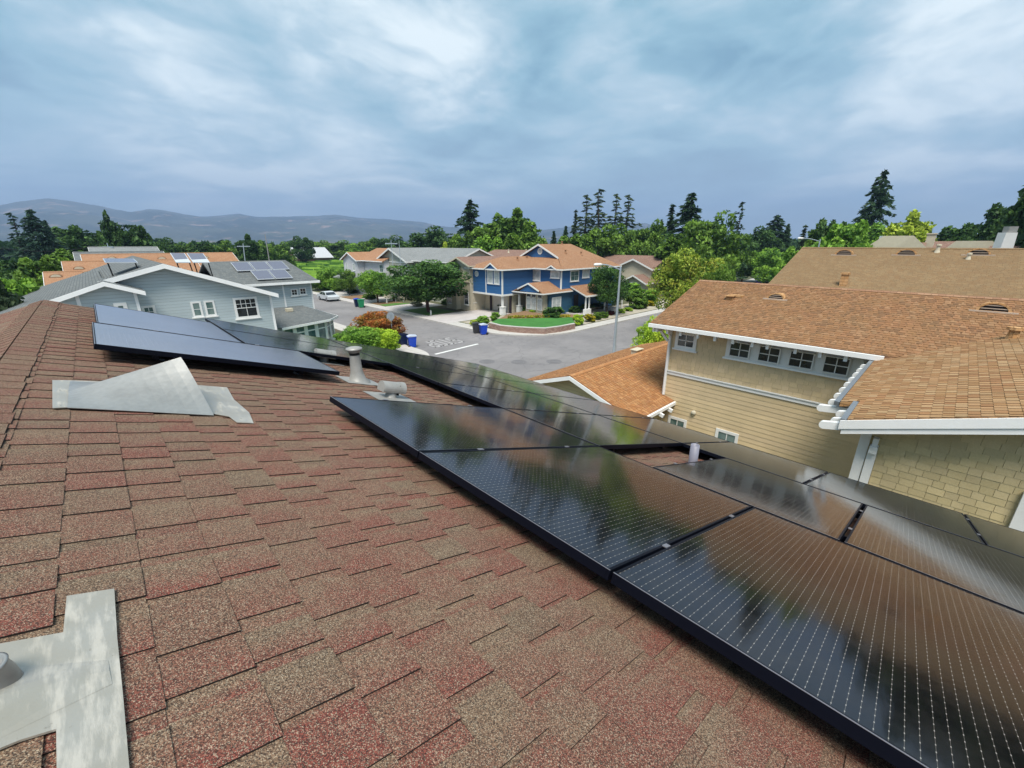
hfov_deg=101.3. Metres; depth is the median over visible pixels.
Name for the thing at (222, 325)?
solar panel
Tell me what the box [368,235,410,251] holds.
broadleaf tree
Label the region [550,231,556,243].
conifer
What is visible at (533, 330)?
retaining wall
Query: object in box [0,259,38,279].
broadleaf tree
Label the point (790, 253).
broadleaf tree
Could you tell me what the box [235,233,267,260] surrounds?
broadleaf tree
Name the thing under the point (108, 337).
solar panel
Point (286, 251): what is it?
broadleaf tree
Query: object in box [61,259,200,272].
orange roof house
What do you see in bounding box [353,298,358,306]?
wheelie bin
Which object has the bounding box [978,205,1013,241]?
broadleaf tree
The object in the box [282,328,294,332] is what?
window
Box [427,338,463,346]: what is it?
stop marking
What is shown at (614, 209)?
conifer
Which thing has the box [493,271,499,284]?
window
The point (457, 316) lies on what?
driveway
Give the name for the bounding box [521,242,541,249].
broadleaf tree
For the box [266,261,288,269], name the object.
solar panel
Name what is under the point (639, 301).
shrub
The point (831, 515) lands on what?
solar panel
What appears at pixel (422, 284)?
street tree
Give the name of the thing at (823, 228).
broadleaf tree
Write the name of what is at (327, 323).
window
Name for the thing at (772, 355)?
window
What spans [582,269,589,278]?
window
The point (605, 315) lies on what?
shrub
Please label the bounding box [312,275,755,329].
yard
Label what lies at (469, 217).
conifer
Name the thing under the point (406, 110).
sky
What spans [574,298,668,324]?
gravel bed
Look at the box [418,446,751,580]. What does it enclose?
solar panel
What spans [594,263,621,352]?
street lamp
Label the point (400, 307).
driveway
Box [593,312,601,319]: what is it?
shrub
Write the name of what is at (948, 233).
broadleaf tree
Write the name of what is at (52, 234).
conifer
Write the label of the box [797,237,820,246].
street lamp
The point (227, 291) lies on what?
blue grey house
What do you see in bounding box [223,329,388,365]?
solar panel
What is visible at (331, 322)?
window
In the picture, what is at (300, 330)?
window
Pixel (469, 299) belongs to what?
cream house
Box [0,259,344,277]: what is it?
vine rows
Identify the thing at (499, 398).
solar panel
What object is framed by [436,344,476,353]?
stop line
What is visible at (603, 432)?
solar panel
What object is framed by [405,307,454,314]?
lawn
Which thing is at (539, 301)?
window
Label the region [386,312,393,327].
stop sign
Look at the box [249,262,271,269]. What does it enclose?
solar panel
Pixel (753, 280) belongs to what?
driveway
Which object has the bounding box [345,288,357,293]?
shrub
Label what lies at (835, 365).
window
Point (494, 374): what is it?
solar panel
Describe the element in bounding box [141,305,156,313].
window
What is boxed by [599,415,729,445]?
solar panel
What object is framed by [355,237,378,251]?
broadleaf tree
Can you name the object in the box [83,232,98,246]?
broadleaf tree
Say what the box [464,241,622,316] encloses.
blue house
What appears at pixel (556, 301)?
window
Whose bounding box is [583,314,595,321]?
shrub
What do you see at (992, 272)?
tan roof house
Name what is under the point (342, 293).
driveway
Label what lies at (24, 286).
broadleaf tree
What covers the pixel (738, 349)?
window
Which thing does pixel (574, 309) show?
shrub
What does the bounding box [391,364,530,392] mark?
solar panel
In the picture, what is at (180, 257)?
solar panel
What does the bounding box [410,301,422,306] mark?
shrub
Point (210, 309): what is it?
window
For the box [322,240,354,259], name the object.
broadleaf tree
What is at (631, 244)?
broadleaf tree
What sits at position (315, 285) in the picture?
street tree
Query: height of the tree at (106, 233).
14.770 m
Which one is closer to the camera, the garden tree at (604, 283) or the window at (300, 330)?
the window at (300, 330)
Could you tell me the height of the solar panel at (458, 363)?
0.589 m
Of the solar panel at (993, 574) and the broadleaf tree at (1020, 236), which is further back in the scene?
the broadleaf tree at (1020, 236)
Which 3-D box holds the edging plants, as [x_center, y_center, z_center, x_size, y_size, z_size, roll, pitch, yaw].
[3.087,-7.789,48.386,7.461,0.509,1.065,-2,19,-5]
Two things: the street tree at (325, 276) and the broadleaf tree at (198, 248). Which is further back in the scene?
the broadleaf tree at (198, 248)
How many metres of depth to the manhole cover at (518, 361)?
32.85 m
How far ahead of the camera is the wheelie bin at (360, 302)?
59.89 m
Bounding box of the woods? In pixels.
[0,237,803,260]
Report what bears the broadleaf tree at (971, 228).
on the yard
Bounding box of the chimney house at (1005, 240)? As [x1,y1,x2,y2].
[989,226,1020,247]
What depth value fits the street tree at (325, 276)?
79.45 m
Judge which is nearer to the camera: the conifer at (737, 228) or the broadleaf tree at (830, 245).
the broadleaf tree at (830, 245)
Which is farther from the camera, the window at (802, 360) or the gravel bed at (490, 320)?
the gravel bed at (490, 320)
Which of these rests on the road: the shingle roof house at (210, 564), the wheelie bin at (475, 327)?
the wheelie bin at (475, 327)
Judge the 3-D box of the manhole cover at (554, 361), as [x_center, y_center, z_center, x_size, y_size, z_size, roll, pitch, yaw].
[3.290,-1.769,32.893,1.240,0.007,1.240,-17,25,-41]
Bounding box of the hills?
[0,198,936,244]
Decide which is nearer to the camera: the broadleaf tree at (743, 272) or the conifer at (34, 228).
the conifer at (34, 228)
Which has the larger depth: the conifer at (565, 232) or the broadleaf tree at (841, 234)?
the conifer at (565, 232)
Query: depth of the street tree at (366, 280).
62.52 m
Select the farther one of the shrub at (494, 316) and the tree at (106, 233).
the tree at (106, 233)
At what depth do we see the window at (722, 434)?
16.50 m
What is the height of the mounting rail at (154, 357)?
0.106 m
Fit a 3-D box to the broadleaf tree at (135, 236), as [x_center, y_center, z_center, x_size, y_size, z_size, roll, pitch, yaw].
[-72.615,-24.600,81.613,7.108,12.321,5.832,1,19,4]
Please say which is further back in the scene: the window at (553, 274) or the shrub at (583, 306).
the shrub at (583, 306)
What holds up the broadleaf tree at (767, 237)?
on the yard at (441, 306)
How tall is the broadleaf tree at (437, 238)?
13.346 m
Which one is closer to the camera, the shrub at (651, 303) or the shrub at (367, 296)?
the shrub at (651, 303)
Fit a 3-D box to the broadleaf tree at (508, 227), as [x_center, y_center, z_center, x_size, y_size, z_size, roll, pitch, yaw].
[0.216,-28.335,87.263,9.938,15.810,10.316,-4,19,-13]
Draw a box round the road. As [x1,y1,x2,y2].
[313,295,660,378]
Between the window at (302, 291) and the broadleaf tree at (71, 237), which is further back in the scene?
the broadleaf tree at (71, 237)
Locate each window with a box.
[113,302,127,308]
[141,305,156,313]
[190,301,205,318]
[203,300,218,317]
[232,296,261,319]
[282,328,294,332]
[290,289,298,296]
[295,326,306,334]
[299,288,307,295]
[306,324,317,336]
[316,322,327,338]
[326,321,331,338]
[330,320,335,339]
[379,264,383,272]
[447,297,451,303]
[464,292,468,305]
[487,270,492,283]
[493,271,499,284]
[526,297,530,308]
[531,298,535,309]
[533,270,540,281]
[537,298,541,310]
[550,271,559,278]
[552,296,560,306]
[570,270,578,281]
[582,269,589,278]
[668,415,686,427]
[672,331,696,352]
[715,428,738,443]
[728,341,750,358]
[756,345,781,364]
[787,350,815,369]
[821,355,851,376]
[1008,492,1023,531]
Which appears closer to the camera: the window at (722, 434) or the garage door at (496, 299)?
the window at (722, 434)
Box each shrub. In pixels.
[331,286,342,290]
[332,325,384,347]
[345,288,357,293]
[349,311,407,332]
[362,294,376,298]
[372,328,400,349]
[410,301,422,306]
[441,298,446,304]
[475,315,489,323]
[490,312,499,320]
[542,306,564,317]
[568,306,581,312]
[573,314,584,325]
[580,304,594,309]
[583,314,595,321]
[591,302,605,308]
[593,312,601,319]
[600,311,608,317]
[623,307,632,310]
[624,282,642,297]
[625,292,648,309]
[630,315,655,346]
[639,289,658,301]
[648,300,654,305]
[650,329,668,342]
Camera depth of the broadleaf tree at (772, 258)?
92.16 m
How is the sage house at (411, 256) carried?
on the yard at (441, 306)
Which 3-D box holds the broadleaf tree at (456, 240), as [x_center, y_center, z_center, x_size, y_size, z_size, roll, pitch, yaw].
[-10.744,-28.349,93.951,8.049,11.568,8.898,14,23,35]
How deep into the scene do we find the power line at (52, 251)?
65.36 m
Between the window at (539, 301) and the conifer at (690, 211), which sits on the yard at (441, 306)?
the conifer at (690, 211)
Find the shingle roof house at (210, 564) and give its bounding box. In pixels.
[0,300,896,767]
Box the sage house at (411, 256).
[376,247,492,302]
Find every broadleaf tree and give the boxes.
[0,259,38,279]
[0,277,39,295]
[0,280,24,311]
[10,254,70,287]
[48,224,98,253]
[49,248,86,265]
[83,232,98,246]
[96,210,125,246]
[110,224,154,246]
[153,237,184,252]
[174,242,193,252]
[188,243,218,252]
[213,239,238,258]
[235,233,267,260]
[257,240,280,259]
[267,241,296,265]
[288,236,315,261]
[311,240,345,255]
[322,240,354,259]
[344,243,364,252]
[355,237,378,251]
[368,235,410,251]
[400,225,452,247]
[448,230,475,247]
[470,235,502,252]
[472,212,510,247]
[494,207,536,249]
[513,229,547,249]
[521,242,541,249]
[558,234,597,254]
[581,224,624,256]
[612,223,648,254]
[635,218,666,255]
[654,233,686,290]
[675,210,750,283]
[720,234,758,252]
[736,250,756,281]
[747,225,784,252]
[749,247,783,283]
[750,247,772,278]
[768,246,798,281]
[797,217,827,250]
[811,219,871,246]
[811,243,843,246]
[812,219,846,244]
[847,230,872,246]
[866,222,900,243]
[882,209,936,241]
[936,222,974,240]
[958,224,983,240]
[962,202,1008,240]
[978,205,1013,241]
[994,185,1023,245]
[1015,225,1023,247]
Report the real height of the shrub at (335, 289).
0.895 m
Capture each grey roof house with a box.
[73,251,163,260]
[88,246,158,251]
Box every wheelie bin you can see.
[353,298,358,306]
[357,299,364,307]
[398,333,407,344]
[406,334,416,346]
[472,322,479,332]
[479,323,487,334]
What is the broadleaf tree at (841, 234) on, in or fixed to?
on the yard
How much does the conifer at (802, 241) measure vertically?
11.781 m
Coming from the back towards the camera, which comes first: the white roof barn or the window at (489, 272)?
the white roof barn
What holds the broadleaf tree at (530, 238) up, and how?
on the yard at (441, 306)
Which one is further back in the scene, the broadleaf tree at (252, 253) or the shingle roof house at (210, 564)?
the broadleaf tree at (252, 253)
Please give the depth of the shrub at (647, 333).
29.44 m
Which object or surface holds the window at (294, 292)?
in the blue grey house at (227, 291)
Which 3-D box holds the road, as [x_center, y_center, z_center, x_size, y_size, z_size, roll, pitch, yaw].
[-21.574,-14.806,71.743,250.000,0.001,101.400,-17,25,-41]
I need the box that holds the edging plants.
[508,314,570,317]
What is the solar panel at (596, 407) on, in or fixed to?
attached to the rail
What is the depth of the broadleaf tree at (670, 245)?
73.70 m
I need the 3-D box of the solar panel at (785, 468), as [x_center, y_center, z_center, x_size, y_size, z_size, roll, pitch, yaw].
[2.932,0.898,5.002,1.672,0.589,1.176,-17,25,-41]
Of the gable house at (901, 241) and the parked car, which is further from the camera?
the parked car
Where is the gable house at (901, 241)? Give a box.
[871,236,926,247]
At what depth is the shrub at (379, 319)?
37.00 m
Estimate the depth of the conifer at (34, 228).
75.49 m
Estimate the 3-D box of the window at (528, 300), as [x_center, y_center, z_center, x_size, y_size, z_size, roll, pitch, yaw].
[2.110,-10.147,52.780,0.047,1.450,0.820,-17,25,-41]
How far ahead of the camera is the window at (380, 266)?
71.22 m
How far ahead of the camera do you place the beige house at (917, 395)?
13.59 m
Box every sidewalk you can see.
[312,291,665,335]
[333,322,428,355]
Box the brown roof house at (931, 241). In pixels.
[879,233,954,247]
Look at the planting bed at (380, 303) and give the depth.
64.39 m
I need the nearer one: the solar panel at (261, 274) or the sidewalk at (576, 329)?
the solar panel at (261, 274)
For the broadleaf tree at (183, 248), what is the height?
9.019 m
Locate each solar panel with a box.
[92,322,339,374]
[93,303,242,342]
[103,258,137,275]
[170,253,192,270]
[187,253,212,275]
[205,318,346,347]
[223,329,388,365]
[231,262,254,270]
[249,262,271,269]
[251,270,274,279]
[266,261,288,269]
[268,269,292,278]
[329,339,440,362]
[329,396,596,457]
[360,350,482,376]
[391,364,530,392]
[414,353,508,373]
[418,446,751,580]
[439,383,595,414]
[447,364,547,385]
[486,377,592,399]
[505,408,681,448]
[534,393,654,418]
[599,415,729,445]
[611,507,1023,767]
[653,458,862,540]
[683,441,827,483]
[805,472,984,543]
[844,505,1023,613]
[964,514,1023,556]
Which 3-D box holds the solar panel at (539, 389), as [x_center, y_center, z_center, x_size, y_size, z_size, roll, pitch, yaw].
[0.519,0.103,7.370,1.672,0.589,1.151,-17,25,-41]
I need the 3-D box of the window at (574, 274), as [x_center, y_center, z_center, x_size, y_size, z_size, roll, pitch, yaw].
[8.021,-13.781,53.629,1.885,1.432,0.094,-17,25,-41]
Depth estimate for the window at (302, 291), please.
35.69 m
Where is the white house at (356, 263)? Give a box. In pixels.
[334,248,389,292]
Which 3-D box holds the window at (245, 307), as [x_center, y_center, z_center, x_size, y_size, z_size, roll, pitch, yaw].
[-16.826,-4.808,26.642,1.450,1.376,0.089,-17,25,-41]
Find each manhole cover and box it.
[479,359,494,363]
[511,360,526,363]
[546,359,561,363]
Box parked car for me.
[317,291,339,300]
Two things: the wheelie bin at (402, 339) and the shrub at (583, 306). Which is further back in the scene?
the shrub at (583, 306)
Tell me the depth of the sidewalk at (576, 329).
47.80 m
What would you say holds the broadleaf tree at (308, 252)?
on the vineyard ground
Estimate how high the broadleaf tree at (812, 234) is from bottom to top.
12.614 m
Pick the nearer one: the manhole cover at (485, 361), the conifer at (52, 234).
the manhole cover at (485, 361)
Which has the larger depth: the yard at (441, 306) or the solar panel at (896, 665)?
the yard at (441, 306)
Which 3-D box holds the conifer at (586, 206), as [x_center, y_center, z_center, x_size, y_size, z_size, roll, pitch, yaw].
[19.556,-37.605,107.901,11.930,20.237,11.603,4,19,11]
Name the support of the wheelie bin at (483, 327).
on the road
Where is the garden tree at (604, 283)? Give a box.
[587,265,629,311]
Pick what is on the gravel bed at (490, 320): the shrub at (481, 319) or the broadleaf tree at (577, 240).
the shrub at (481, 319)
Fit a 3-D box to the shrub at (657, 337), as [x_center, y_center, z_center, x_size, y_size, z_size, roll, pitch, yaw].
[10.101,-2.080,26.898,2.750,4.166,2.379,-13,23,-34]
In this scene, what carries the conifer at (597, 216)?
on the yard at (441, 306)
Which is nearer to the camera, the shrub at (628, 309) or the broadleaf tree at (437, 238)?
the shrub at (628, 309)
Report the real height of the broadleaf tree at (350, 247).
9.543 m
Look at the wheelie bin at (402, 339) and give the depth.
37.60 m
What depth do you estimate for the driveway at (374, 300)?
66.70 m
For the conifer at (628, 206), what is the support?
on the yard at (441, 306)
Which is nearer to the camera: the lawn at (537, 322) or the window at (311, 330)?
the window at (311, 330)
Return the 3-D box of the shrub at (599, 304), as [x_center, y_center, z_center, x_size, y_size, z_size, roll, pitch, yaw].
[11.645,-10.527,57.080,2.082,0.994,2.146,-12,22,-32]
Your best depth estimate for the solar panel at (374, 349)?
7.59 m
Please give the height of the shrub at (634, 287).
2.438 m
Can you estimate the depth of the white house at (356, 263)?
75.03 m
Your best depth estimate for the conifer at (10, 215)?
75.35 m
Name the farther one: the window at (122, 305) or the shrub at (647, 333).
the shrub at (647, 333)
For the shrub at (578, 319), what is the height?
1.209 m
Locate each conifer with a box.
[1,212,31,257]
[14,209,68,260]
[44,220,59,250]
[454,199,482,247]
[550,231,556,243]
[563,226,568,237]
[570,209,578,238]
[576,194,601,255]
[582,189,610,254]
[606,193,628,232]
[616,194,641,230]
[661,204,676,238]
[667,192,709,287]
[733,201,748,278]
[759,215,790,258]
[782,224,792,254]
[795,224,808,250]
[851,169,896,235]
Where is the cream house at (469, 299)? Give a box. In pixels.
[445,249,527,310]
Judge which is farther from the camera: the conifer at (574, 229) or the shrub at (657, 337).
the conifer at (574, 229)
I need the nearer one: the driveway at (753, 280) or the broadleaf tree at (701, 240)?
the broadleaf tree at (701, 240)
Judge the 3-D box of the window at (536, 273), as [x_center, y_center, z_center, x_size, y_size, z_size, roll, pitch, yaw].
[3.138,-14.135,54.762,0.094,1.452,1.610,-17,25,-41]
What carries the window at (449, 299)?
in the cream house at (469, 299)
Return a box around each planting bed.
[343,295,363,298]
[372,301,401,305]
[500,311,572,318]
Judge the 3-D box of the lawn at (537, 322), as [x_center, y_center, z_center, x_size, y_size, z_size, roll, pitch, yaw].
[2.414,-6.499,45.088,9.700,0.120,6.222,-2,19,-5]
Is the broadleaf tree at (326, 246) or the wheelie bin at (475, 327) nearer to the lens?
the wheelie bin at (475, 327)
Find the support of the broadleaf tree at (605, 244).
on the yard at (441, 306)
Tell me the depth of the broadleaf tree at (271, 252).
124.03 m
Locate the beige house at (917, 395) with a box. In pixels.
[528,280,1023,531]
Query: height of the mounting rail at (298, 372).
0.107 m
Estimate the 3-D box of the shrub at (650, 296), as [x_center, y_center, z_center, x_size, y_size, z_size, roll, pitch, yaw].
[20.498,-13.021,62.535,3.197,2.292,3.296,-12,22,-31]
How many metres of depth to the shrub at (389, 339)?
33.59 m
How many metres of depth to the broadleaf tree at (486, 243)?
74.69 m
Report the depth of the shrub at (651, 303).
60.40 m
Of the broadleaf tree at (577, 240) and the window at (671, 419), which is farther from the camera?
the broadleaf tree at (577, 240)
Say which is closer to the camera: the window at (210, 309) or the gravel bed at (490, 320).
the window at (210, 309)
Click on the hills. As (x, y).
(162, 224)
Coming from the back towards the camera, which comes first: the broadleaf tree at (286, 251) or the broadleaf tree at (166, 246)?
the broadleaf tree at (286, 251)
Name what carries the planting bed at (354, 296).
on the yard at (441, 306)
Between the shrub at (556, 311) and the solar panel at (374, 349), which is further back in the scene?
the shrub at (556, 311)
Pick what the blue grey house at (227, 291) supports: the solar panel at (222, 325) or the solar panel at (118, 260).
the solar panel at (118, 260)
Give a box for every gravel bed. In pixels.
[463,315,505,326]
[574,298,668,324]
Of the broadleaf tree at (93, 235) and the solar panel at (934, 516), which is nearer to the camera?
the solar panel at (934, 516)
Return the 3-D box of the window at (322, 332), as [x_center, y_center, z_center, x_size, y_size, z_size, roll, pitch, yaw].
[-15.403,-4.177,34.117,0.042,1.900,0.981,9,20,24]
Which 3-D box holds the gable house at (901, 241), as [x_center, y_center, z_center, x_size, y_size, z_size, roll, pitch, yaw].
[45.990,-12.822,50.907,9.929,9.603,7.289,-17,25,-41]
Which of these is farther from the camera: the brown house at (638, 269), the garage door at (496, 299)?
the brown house at (638, 269)
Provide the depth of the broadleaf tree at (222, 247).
110.56 m
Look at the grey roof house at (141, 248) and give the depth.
55.39 m
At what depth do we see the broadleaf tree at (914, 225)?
66.11 m
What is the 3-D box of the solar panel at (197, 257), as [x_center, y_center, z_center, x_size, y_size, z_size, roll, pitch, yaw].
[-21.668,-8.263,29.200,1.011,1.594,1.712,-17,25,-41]
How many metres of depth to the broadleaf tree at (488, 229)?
87.82 m
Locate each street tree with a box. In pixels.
[311,278,326,289]
[316,266,339,288]
[334,269,359,294]
[353,270,391,301]
[373,259,475,311]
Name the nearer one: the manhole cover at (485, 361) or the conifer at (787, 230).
the manhole cover at (485, 361)
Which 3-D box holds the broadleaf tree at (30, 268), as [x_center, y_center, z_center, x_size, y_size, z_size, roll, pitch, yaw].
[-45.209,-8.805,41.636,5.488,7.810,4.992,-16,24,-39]
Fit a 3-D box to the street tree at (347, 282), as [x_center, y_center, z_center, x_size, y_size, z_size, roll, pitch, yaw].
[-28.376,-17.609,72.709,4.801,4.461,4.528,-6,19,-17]
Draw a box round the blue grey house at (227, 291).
[0,256,337,339]
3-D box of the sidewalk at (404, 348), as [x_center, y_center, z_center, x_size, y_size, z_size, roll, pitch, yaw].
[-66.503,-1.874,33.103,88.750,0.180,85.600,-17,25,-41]
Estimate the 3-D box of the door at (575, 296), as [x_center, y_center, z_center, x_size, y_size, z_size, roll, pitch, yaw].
[8.379,-10.658,55.072,0.900,2.050,0.050,-17,25,-41]
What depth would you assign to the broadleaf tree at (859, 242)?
47.20 m
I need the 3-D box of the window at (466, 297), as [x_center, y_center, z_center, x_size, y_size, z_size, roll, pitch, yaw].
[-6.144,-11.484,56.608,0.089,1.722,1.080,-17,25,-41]
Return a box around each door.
[493,295,507,312]
[573,295,578,305]
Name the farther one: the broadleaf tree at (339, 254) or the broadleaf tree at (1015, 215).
the broadleaf tree at (339, 254)
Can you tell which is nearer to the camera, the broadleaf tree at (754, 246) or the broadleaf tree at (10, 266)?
the broadleaf tree at (10, 266)
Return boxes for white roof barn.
[291,247,333,260]
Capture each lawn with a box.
[381,303,409,305]
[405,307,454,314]
[492,317,573,326]
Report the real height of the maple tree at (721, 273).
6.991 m
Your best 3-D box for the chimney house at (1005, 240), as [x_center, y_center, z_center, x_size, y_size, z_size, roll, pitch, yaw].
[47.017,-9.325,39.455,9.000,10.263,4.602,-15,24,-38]
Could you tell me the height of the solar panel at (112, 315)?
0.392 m
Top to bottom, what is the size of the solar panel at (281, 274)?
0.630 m
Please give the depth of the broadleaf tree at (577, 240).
77.61 m
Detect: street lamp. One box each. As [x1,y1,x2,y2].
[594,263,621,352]
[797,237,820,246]
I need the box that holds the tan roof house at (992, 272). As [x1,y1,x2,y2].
[768,244,1023,298]
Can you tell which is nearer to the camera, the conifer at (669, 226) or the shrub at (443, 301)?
the shrub at (443, 301)
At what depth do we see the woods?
190.23 m
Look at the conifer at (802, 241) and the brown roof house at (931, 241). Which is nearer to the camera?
the brown roof house at (931, 241)
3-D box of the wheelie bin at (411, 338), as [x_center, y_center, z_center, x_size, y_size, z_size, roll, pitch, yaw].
[-8.877,-3.795,37.185,0.850,1.117,0.660,-8,20,-23]
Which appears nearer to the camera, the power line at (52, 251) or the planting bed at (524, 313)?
the planting bed at (524, 313)
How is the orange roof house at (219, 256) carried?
on the yard
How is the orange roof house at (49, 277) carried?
on the yard
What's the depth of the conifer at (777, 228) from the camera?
118.58 m
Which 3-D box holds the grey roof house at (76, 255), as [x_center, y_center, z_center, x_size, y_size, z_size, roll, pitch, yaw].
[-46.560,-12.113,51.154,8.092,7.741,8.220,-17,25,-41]
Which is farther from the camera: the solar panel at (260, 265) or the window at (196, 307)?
the solar panel at (260, 265)
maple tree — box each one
[646,248,725,309]
[702,264,735,281]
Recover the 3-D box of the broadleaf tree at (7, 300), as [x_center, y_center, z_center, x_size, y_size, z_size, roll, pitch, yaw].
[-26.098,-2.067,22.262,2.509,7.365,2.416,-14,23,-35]
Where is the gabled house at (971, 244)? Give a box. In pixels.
[947,241,993,247]
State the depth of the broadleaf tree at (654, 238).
93.34 m
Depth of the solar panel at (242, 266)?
34.39 m
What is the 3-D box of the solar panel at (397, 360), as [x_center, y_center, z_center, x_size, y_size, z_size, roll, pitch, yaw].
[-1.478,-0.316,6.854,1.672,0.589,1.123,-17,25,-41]
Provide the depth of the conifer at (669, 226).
86.00 m
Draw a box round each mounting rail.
[151,355,164,360]
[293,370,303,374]
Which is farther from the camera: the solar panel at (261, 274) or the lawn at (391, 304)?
the lawn at (391, 304)
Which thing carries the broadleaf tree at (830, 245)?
on the yard
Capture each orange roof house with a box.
[42,267,180,285]
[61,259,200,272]
[80,252,238,265]
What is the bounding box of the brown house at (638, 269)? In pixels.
[602,255,666,292]
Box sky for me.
[0,0,1023,238]
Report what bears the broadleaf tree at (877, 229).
on the yard
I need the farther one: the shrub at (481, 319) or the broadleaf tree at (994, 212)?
the broadleaf tree at (994, 212)
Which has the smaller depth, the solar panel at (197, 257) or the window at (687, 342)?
the window at (687, 342)
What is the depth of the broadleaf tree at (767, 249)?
96.05 m
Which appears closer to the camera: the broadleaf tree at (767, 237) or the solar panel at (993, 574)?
the solar panel at (993, 574)
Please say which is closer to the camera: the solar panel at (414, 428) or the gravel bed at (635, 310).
the solar panel at (414, 428)
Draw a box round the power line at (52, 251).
[4,243,106,251]
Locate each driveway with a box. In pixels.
[316,291,365,296]
[343,297,392,303]
[377,302,439,310]
[420,309,509,322]
[743,278,764,282]
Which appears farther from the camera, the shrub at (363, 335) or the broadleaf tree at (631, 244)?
the broadleaf tree at (631, 244)
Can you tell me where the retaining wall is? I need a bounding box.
[489,322,574,333]
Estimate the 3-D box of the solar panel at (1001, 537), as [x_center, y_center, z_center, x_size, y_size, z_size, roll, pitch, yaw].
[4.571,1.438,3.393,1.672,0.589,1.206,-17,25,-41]
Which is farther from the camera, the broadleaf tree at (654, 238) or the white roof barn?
the white roof barn
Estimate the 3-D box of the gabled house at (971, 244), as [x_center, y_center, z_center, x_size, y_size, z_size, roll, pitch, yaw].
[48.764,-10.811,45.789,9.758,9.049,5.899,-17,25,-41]

